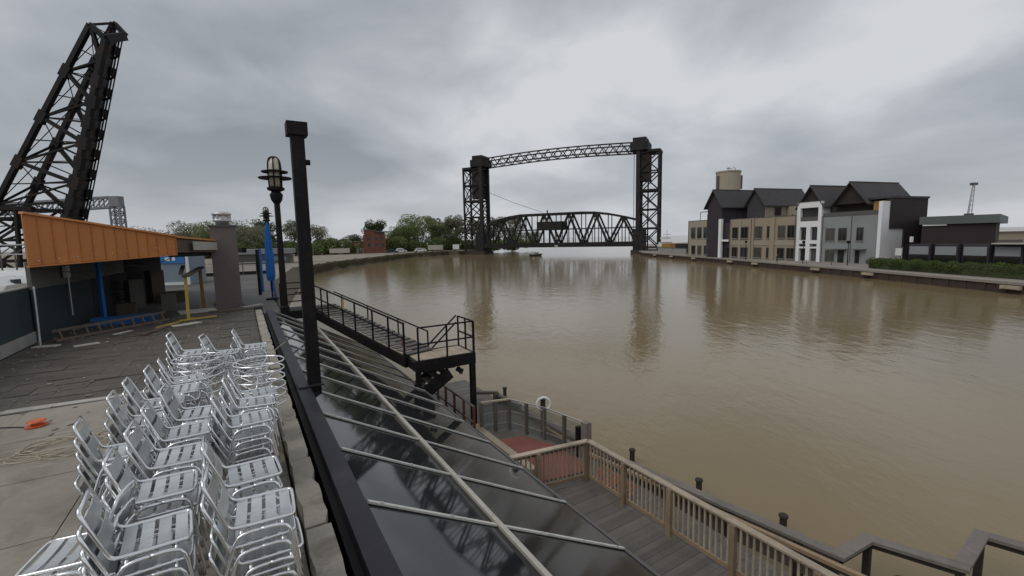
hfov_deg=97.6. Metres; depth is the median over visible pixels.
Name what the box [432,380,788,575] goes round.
boardwalk
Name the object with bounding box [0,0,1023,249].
sky
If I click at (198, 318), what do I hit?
plank
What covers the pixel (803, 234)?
window
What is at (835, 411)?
water
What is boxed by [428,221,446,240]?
tree
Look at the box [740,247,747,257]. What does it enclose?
window
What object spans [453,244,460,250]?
trailer
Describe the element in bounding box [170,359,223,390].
table frame
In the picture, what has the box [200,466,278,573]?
stacking chair
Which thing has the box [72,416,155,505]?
stacking chair
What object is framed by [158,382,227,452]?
stacking chair
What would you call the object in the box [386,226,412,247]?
tree
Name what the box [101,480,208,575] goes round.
stacking chair
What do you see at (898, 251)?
street sign
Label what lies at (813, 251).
window
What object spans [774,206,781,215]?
window
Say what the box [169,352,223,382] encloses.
table frame
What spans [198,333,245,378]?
stacking chair
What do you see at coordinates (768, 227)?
window
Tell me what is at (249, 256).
grey hall
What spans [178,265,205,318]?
trestle
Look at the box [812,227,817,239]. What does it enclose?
window
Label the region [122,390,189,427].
stacking chair
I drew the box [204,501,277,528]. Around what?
stacking chair
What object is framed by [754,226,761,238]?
window
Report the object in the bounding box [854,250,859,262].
door
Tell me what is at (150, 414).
stacking chair
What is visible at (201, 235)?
tree
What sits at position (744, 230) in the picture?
window
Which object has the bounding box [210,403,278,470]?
stacking chair
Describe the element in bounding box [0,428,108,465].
rope
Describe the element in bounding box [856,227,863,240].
window
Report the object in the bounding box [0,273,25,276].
wrapped boat
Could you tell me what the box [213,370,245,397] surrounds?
stacking chair
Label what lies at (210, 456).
stacking chair
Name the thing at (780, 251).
window
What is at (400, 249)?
parked car
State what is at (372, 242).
brick building
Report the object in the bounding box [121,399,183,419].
stacking chair
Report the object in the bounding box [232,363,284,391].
table frame
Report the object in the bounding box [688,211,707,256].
beige annex
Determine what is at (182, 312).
scrap sheet
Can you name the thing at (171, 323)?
plank
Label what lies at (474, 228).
tree
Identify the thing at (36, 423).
cable reel
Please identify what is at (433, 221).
tree
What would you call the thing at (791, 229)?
window
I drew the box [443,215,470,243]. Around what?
tree
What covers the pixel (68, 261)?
shed
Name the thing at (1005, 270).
hedge
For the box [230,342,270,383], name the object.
stacking chair
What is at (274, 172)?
lamp post
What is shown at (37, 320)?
leaning pole
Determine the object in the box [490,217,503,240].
tree
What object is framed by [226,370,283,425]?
stacking chair
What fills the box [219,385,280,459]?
stacking chair
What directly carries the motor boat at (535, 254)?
on the water
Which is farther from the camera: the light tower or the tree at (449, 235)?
the tree at (449, 235)
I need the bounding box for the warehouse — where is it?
[998,227,1023,242]
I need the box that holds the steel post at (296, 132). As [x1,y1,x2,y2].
[284,120,323,392]
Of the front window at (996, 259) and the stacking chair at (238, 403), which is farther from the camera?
the front window at (996, 259)
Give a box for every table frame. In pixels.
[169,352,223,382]
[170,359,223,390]
[172,367,224,394]
[181,374,224,406]
[190,382,223,403]
[231,355,284,389]
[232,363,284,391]
[234,371,285,394]
[236,394,286,405]
[237,386,286,396]
[239,378,285,394]
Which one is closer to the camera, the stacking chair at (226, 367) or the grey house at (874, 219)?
the stacking chair at (226, 367)
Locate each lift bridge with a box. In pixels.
[1,196,126,226]
[459,136,662,253]
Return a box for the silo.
[715,167,742,189]
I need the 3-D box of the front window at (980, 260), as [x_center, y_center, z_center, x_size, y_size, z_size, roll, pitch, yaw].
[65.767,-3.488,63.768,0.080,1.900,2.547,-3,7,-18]
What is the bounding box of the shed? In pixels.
[18,211,270,342]
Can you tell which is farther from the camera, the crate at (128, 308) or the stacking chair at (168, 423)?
the crate at (128, 308)
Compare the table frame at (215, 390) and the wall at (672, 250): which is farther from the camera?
the wall at (672, 250)
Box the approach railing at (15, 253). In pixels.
[0,244,25,270]
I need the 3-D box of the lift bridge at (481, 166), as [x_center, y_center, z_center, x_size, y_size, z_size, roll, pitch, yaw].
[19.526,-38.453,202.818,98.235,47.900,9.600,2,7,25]
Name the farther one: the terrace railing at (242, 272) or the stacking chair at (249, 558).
the terrace railing at (242, 272)
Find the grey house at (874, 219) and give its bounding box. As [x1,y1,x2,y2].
[820,181,929,263]
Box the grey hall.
[210,248,295,264]
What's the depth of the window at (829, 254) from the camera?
90.23 m
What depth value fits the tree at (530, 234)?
271.57 m
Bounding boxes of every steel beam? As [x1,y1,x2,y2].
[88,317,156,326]
[90,312,157,321]
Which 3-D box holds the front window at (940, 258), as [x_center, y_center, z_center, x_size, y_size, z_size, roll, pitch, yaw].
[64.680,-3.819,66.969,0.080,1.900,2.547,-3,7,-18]
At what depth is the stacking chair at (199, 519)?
3.52 m
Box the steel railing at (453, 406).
[423,372,475,428]
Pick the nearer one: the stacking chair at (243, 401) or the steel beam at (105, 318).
the stacking chair at (243, 401)
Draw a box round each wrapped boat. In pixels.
[0,268,24,270]
[0,270,24,272]
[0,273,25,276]
[0,275,26,290]
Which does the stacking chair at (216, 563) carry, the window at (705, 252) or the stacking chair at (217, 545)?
the stacking chair at (217, 545)
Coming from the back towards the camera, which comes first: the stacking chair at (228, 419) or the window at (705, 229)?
the window at (705, 229)
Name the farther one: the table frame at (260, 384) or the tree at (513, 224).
the tree at (513, 224)
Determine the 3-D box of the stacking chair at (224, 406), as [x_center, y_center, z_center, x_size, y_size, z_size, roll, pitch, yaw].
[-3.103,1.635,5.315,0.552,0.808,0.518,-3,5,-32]
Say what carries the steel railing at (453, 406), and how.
on the boardwalk
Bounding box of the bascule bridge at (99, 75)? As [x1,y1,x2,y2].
[0,21,128,267]
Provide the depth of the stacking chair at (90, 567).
2.91 m
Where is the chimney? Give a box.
[207,211,244,308]
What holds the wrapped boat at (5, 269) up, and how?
on the ground
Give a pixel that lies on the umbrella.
(270, 265)
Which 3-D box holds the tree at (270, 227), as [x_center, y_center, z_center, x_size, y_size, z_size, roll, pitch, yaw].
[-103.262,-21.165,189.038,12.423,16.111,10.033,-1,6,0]
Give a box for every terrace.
[0,274,346,575]
[729,188,804,260]
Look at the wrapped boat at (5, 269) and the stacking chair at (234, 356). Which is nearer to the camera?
the stacking chair at (234, 356)
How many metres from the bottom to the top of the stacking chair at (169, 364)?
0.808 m
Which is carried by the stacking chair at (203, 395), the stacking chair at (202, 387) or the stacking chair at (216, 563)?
the stacking chair at (202, 387)
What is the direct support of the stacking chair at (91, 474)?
on the stacking chair at (85, 477)
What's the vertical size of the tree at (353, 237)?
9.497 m
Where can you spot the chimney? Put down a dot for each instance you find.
(226, 271)
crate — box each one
[115,302,136,315]
[160,293,176,310]
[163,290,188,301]
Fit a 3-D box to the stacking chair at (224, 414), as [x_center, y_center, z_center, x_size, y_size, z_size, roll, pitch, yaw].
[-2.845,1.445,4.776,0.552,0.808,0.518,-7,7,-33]
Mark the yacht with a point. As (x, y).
(659, 244)
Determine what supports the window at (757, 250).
in the beige terrace at (766, 228)
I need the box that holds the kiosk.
[160,256,206,284]
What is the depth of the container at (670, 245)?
157.71 m
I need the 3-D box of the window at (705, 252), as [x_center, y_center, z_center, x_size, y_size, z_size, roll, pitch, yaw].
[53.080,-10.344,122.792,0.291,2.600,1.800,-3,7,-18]
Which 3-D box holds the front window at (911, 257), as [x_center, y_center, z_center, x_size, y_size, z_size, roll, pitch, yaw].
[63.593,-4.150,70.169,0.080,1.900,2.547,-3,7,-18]
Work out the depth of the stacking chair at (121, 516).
3.04 m
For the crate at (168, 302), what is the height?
0.729 m
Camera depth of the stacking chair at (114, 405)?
4.65 m
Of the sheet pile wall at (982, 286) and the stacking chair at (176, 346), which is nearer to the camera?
the stacking chair at (176, 346)
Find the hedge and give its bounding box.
[865,257,1023,278]
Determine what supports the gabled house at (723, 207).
on the quay
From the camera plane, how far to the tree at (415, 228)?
225.92 m
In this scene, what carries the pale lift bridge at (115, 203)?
on the ground
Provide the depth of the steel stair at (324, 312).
16.99 m
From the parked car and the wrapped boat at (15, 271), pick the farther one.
the parked car
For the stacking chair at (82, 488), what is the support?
on the terrace at (40, 500)
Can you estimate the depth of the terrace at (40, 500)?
7.69 m
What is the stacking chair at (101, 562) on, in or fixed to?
on the stacking chair at (90, 567)
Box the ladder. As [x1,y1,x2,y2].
[50,311,168,341]
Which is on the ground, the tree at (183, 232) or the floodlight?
the tree at (183, 232)
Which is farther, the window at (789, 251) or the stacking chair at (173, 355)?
the window at (789, 251)
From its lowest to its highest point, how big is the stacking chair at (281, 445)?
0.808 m
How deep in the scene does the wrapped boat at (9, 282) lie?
52.46 m
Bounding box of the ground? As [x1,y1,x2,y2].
[1,248,461,279]
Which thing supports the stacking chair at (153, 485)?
on the stacking chair at (207, 531)
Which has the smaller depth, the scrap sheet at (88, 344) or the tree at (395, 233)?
the scrap sheet at (88, 344)
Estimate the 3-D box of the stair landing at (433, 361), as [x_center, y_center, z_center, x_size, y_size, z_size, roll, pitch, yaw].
[-2.511,2.986,15.279,2.178,3.817,1.413,-5,7,-31]
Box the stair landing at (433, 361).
[406,315,476,424]
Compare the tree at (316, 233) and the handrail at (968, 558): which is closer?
the handrail at (968, 558)
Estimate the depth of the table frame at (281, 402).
6.80 m
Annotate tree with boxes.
[127,226,173,233]
[166,220,211,257]
[189,221,248,243]
[229,219,276,248]
[252,219,276,243]
[282,219,296,255]
[311,224,330,241]
[342,234,362,241]
[361,219,386,234]
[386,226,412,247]
[396,214,434,249]
[424,217,443,239]
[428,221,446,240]
[442,229,463,249]
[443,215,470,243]
[467,218,486,241]
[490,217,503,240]
[500,216,523,238]
[521,228,541,241]
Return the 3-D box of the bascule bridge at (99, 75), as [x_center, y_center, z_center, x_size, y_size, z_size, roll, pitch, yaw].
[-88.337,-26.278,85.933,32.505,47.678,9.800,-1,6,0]
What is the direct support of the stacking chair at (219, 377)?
on the stacking chair at (224, 381)
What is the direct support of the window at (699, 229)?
in the beige annex
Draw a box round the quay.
[642,242,1023,282]
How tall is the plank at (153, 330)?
0.050 m
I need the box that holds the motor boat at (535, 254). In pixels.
[529,252,542,255]
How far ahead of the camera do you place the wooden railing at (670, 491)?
9.65 m
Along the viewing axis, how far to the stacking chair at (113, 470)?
3.40 m
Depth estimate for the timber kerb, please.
13.74 m
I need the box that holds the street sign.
[894,247,902,258]
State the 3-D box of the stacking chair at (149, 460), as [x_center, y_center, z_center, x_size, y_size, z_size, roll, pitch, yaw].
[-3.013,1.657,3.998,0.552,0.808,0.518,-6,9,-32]
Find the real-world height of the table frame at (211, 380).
0.442 m
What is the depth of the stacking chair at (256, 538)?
3.04 m
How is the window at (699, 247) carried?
in the beige annex
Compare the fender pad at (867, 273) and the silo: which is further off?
the silo
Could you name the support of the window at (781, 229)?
in the beige terrace at (766, 228)
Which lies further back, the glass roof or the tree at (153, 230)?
the tree at (153, 230)
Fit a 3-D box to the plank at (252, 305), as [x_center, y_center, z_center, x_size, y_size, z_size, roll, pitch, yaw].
[-11.720,0.802,20.198,0.250,0.050,1.000,1,7,19]
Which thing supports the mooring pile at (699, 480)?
in the water
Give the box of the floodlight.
[455,366,463,374]
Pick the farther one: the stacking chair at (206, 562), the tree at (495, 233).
the tree at (495, 233)
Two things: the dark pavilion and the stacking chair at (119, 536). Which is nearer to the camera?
the stacking chair at (119, 536)
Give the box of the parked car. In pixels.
[395,248,406,252]
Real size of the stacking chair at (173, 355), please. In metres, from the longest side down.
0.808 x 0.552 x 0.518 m
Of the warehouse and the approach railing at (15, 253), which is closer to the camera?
the approach railing at (15, 253)
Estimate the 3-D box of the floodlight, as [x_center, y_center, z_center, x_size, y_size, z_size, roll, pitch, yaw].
[-1.749,2.745,14.946,0.256,0.268,0.160,-5,7,-31]
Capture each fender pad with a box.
[861,272,873,275]
[999,285,1021,289]
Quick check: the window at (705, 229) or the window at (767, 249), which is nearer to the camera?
the window at (767, 249)
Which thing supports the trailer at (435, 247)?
on the ground
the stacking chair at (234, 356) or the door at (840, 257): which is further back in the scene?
the door at (840, 257)
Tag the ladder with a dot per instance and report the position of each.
(85, 326)
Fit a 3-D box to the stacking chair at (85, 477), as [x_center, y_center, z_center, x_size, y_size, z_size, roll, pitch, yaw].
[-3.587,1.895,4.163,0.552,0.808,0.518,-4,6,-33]
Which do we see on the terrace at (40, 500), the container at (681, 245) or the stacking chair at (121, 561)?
the stacking chair at (121, 561)
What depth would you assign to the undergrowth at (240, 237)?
184.91 m
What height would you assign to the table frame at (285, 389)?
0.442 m
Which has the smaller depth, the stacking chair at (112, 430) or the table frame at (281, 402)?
the stacking chair at (112, 430)
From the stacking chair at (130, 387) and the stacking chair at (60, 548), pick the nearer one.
the stacking chair at (60, 548)
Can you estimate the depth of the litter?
11.58 m
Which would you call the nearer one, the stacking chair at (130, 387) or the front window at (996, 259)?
the stacking chair at (130, 387)
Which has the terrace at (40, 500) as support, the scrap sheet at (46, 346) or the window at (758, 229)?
the scrap sheet at (46, 346)
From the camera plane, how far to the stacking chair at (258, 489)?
3.63 m
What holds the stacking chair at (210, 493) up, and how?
on the stacking chair at (256, 538)
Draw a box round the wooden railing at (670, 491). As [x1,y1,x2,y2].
[510,439,838,575]
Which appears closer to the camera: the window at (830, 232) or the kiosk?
the kiosk
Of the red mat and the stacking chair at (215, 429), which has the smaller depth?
the stacking chair at (215, 429)
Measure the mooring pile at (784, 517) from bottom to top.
2.050 m
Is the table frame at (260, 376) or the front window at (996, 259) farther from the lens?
the front window at (996, 259)
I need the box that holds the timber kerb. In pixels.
[471,423,534,475]
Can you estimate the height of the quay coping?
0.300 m
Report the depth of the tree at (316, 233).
194.83 m
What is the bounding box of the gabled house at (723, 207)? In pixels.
[704,189,752,257]
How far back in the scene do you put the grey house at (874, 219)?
84.21 m
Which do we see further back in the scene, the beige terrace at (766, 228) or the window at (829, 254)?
the beige terrace at (766, 228)
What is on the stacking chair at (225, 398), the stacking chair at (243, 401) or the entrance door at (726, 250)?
the stacking chair at (243, 401)
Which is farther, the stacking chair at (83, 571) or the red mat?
the red mat
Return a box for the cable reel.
[0,418,48,429]
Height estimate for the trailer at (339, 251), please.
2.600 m
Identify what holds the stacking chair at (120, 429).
on the stacking chair at (112, 430)
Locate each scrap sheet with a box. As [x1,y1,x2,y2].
[30,344,60,348]
[73,342,100,347]
[177,307,216,314]
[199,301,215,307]
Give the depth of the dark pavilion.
67.64 m
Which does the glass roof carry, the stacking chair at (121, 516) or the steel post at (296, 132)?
the steel post at (296, 132)
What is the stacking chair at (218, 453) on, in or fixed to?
on the terrace at (40, 500)
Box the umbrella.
[263,210,278,299]
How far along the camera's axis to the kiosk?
31.99 m
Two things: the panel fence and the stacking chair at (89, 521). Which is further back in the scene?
the panel fence
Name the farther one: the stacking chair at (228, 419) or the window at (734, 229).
the window at (734, 229)
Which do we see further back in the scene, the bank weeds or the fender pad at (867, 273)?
the bank weeds
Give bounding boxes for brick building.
[343,230,386,253]
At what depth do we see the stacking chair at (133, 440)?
3.89 m
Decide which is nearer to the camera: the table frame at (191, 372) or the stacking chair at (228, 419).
the stacking chair at (228, 419)
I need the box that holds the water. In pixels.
[1,235,1023,575]
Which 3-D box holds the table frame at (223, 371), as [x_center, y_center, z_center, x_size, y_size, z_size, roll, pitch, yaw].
[-4.874,1.543,7.007,0.696,0.442,0.696,-4,7,-27]
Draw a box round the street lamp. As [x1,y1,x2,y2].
[847,240,850,264]
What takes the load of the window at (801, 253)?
in the white house at (814, 204)
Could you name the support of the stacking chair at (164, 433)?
on the stacking chair at (163, 445)
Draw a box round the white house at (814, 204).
[795,185,845,261]
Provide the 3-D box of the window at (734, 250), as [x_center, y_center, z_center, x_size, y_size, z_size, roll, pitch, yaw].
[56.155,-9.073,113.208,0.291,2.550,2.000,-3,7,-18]
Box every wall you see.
[0,286,36,360]
[639,252,1023,294]
[658,247,686,254]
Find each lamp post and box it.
[258,156,291,313]
[260,207,272,224]
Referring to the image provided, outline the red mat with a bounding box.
[500,436,582,481]
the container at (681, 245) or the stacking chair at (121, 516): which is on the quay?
the container at (681, 245)
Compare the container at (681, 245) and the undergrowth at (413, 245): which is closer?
the container at (681, 245)
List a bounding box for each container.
[662,243,676,247]
[675,243,687,252]
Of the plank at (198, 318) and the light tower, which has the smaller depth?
the plank at (198, 318)
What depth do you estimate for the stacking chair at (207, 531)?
3.97 m
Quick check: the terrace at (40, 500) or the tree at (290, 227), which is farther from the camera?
the tree at (290, 227)
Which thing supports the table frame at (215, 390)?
on the table frame
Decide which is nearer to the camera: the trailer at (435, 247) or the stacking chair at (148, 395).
the stacking chair at (148, 395)
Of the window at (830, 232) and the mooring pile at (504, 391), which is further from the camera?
the window at (830, 232)
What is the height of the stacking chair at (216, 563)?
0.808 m
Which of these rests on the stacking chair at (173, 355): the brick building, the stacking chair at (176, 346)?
the stacking chair at (176, 346)
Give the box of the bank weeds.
[313,251,448,273]
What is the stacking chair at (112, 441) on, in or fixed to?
on the stacking chair
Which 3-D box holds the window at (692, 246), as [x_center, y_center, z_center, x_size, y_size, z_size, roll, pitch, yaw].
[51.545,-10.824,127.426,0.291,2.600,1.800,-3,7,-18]
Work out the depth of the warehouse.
96.81 m
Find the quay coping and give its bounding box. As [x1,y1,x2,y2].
[639,248,1023,285]
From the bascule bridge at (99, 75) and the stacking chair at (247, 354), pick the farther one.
the bascule bridge at (99, 75)
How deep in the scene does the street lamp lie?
80.80 m
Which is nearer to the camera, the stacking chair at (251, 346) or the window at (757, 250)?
the stacking chair at (251, 346)
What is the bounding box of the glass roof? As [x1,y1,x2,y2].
[264,309,660,575]
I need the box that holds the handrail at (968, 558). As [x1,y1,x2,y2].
[476,391,1023,575]
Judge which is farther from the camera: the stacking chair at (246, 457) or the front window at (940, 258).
the front window at (940, 258)
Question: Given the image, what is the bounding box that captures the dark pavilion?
[904,214,1023,265]
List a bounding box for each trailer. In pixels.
[329,248,349,254]
[428,245,442,250]
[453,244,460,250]
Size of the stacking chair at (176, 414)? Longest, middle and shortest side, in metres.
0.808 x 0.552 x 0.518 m
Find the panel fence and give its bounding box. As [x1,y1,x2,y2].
[479,398,591,458]
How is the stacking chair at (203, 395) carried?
on the stacking chair
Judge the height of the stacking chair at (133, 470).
0.808 m
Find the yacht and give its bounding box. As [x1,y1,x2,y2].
[657,234,671,246]
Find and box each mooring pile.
[502,387,506,396]
[629,448,635,461]
[695,477,702,490]
[778,512,788,526]
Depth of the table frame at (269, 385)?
6.79 m
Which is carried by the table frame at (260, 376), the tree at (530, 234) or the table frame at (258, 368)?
the table frame at (258, 368)
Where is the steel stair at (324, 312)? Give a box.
[279,282,432,367]
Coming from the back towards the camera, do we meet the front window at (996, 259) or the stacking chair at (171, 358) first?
the front window at (996, 259)
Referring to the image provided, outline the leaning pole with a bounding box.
[32,286,41,345]
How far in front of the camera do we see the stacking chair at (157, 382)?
5.76 m
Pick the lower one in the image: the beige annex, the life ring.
the life ring
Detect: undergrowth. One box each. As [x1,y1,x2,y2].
[172,226,275,257]
[237,236,407,254]
[387,236,535,250]
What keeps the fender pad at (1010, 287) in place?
attached to the sheet pile wall at (982, 286)
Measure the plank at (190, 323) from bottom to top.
0.030 m
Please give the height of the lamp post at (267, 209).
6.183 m
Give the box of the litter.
[0,310,253,435]
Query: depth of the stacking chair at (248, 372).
8.14 m
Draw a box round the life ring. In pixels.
[536,396,550,435]
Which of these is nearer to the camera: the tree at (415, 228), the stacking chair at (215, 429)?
the stacking chair at (215, 429)
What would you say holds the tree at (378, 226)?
on the ground
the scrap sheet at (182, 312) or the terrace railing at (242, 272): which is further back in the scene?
the terrace railing at (242, 272)
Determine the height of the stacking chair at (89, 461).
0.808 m
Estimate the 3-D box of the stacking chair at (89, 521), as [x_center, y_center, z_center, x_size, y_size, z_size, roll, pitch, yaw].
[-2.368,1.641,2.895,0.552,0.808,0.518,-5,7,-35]
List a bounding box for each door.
[724,248,728,257]
[837,250,843,262]
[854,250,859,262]
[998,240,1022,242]
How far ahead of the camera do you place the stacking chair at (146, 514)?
3.43 m
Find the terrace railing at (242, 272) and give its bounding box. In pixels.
[205,262,265,276]
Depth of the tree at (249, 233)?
171.30 m
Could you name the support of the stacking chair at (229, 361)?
on the stacking chair at (226, 367)
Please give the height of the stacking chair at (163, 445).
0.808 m
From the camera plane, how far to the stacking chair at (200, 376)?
6.22 m
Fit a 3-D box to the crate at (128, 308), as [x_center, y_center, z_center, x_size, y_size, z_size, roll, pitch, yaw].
[-15.885,0.864,18.470,0.650,0.479,0.550,-6,8,-38]
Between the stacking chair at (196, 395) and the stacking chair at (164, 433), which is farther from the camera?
the stacking chair at (196, 395)
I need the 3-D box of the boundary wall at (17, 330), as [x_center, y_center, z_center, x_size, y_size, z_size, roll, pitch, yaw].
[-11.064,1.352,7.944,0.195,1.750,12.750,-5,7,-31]
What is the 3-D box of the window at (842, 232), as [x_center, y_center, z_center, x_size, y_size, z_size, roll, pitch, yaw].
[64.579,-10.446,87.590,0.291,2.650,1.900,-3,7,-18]
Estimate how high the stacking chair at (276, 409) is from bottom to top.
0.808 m
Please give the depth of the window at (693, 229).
126.94 m
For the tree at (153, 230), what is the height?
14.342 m
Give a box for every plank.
[139,325,170,335]
[155,320,187,327]
[171,321,201,326]
[179,315,216,320]
[209,307,253,312]
[240,304,263,307]
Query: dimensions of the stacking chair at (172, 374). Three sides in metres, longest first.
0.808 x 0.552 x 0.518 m
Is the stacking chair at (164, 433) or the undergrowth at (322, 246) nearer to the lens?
the stacking chair at (164, 433)
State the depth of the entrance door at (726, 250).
116.13 m
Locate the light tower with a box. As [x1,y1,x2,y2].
[964,182,977,214]
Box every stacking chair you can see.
[15,479,137,575]
[39,496,136,575]
[68,512,137,575]
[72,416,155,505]
[73,436,158,501]
[74,469,153,517]
[75,451,155,516]
[76,487,201,575]
[76,506,202,575]
[77,463,155,518]
[79,541,198,575]
[81,555,196,575]
[101,446,203,547]
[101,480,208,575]
[104,414,179,465]
[104,468,209,560]
[104,508,207,575]
[106,389,169,441]
[106,407,175,448]
[108,431,178,464]
[116,527,140,573]
[117,524,209,567]
[121,376,184,423]
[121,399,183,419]
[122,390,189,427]
[123,419,206,490]
[125,441,201,486]
[125,450,210,529]
[135,462,215,540]
[136,473,214,558]
[140,400,220,465]
[142,386,203,419]
[143,364,203,425]
[143,416,214,460]
[143,427,213,473]
[144,378,202,425]
[157,357,210,402]
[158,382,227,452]
[159,367,210,410]
[159,398,221,459]
[160,374,210,413]
[163,413,226,472]
[166,331,214,382]
[166,341,214,381]
[166,349,209,391]
[166,357,210,383]
[168,365,215,394]
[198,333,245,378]
[200,343,246,389]
[200,434,282,512]
[200,450,282,539]
[200,463,304,575]
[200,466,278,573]
[200,482,299,575]
[202,350,247,389]
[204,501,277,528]
[207,414,275,477]
[208,533,297,575]
[209,516,301,575]
[210,363,247,396]
[210,390,279,475]
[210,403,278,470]
[210,432,272,463]
[210,441,268,477]
[212,498,304,575]
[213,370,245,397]
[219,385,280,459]
[221,373,279,441]
[221,394,277,453]
[221,411,277,469]
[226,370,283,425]
[229,380,284,435]
[229,397,283,456]
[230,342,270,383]
[230,391,285,442]
[231,328,270,373]
[231,351,268,389]
[233,336,271,379]
[233,359,268,395]
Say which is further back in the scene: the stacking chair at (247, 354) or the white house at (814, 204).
the white house at (814, 204)
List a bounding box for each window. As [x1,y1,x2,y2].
[690,227,695,238]
[691,245,694,254]
[696,227,701,238]
[697,245,701,254]
[703,227,707,238]
[703,245,707,254]
[731,227,737,238]
[731,247,737,256]
[740,227,747,238]
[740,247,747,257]
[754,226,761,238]
[754,247,760,257]
[765,247,768,258]
[766,226,769,238]
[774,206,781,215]
[776,225,784,238]
[777,248,783,258]
[786,248,794,259]
[787,225,795,237]
[799,248,804,260]
[801,228,805,239]
[811,249,815,261]
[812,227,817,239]
[824,249,833,262]
[825,228,834,240]
[838,228,846,240]
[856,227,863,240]
[909,255,927,261]
[934,256,955,262]
[962,257,986,264]
[994,257,1019,265]
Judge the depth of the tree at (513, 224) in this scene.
266.01 m

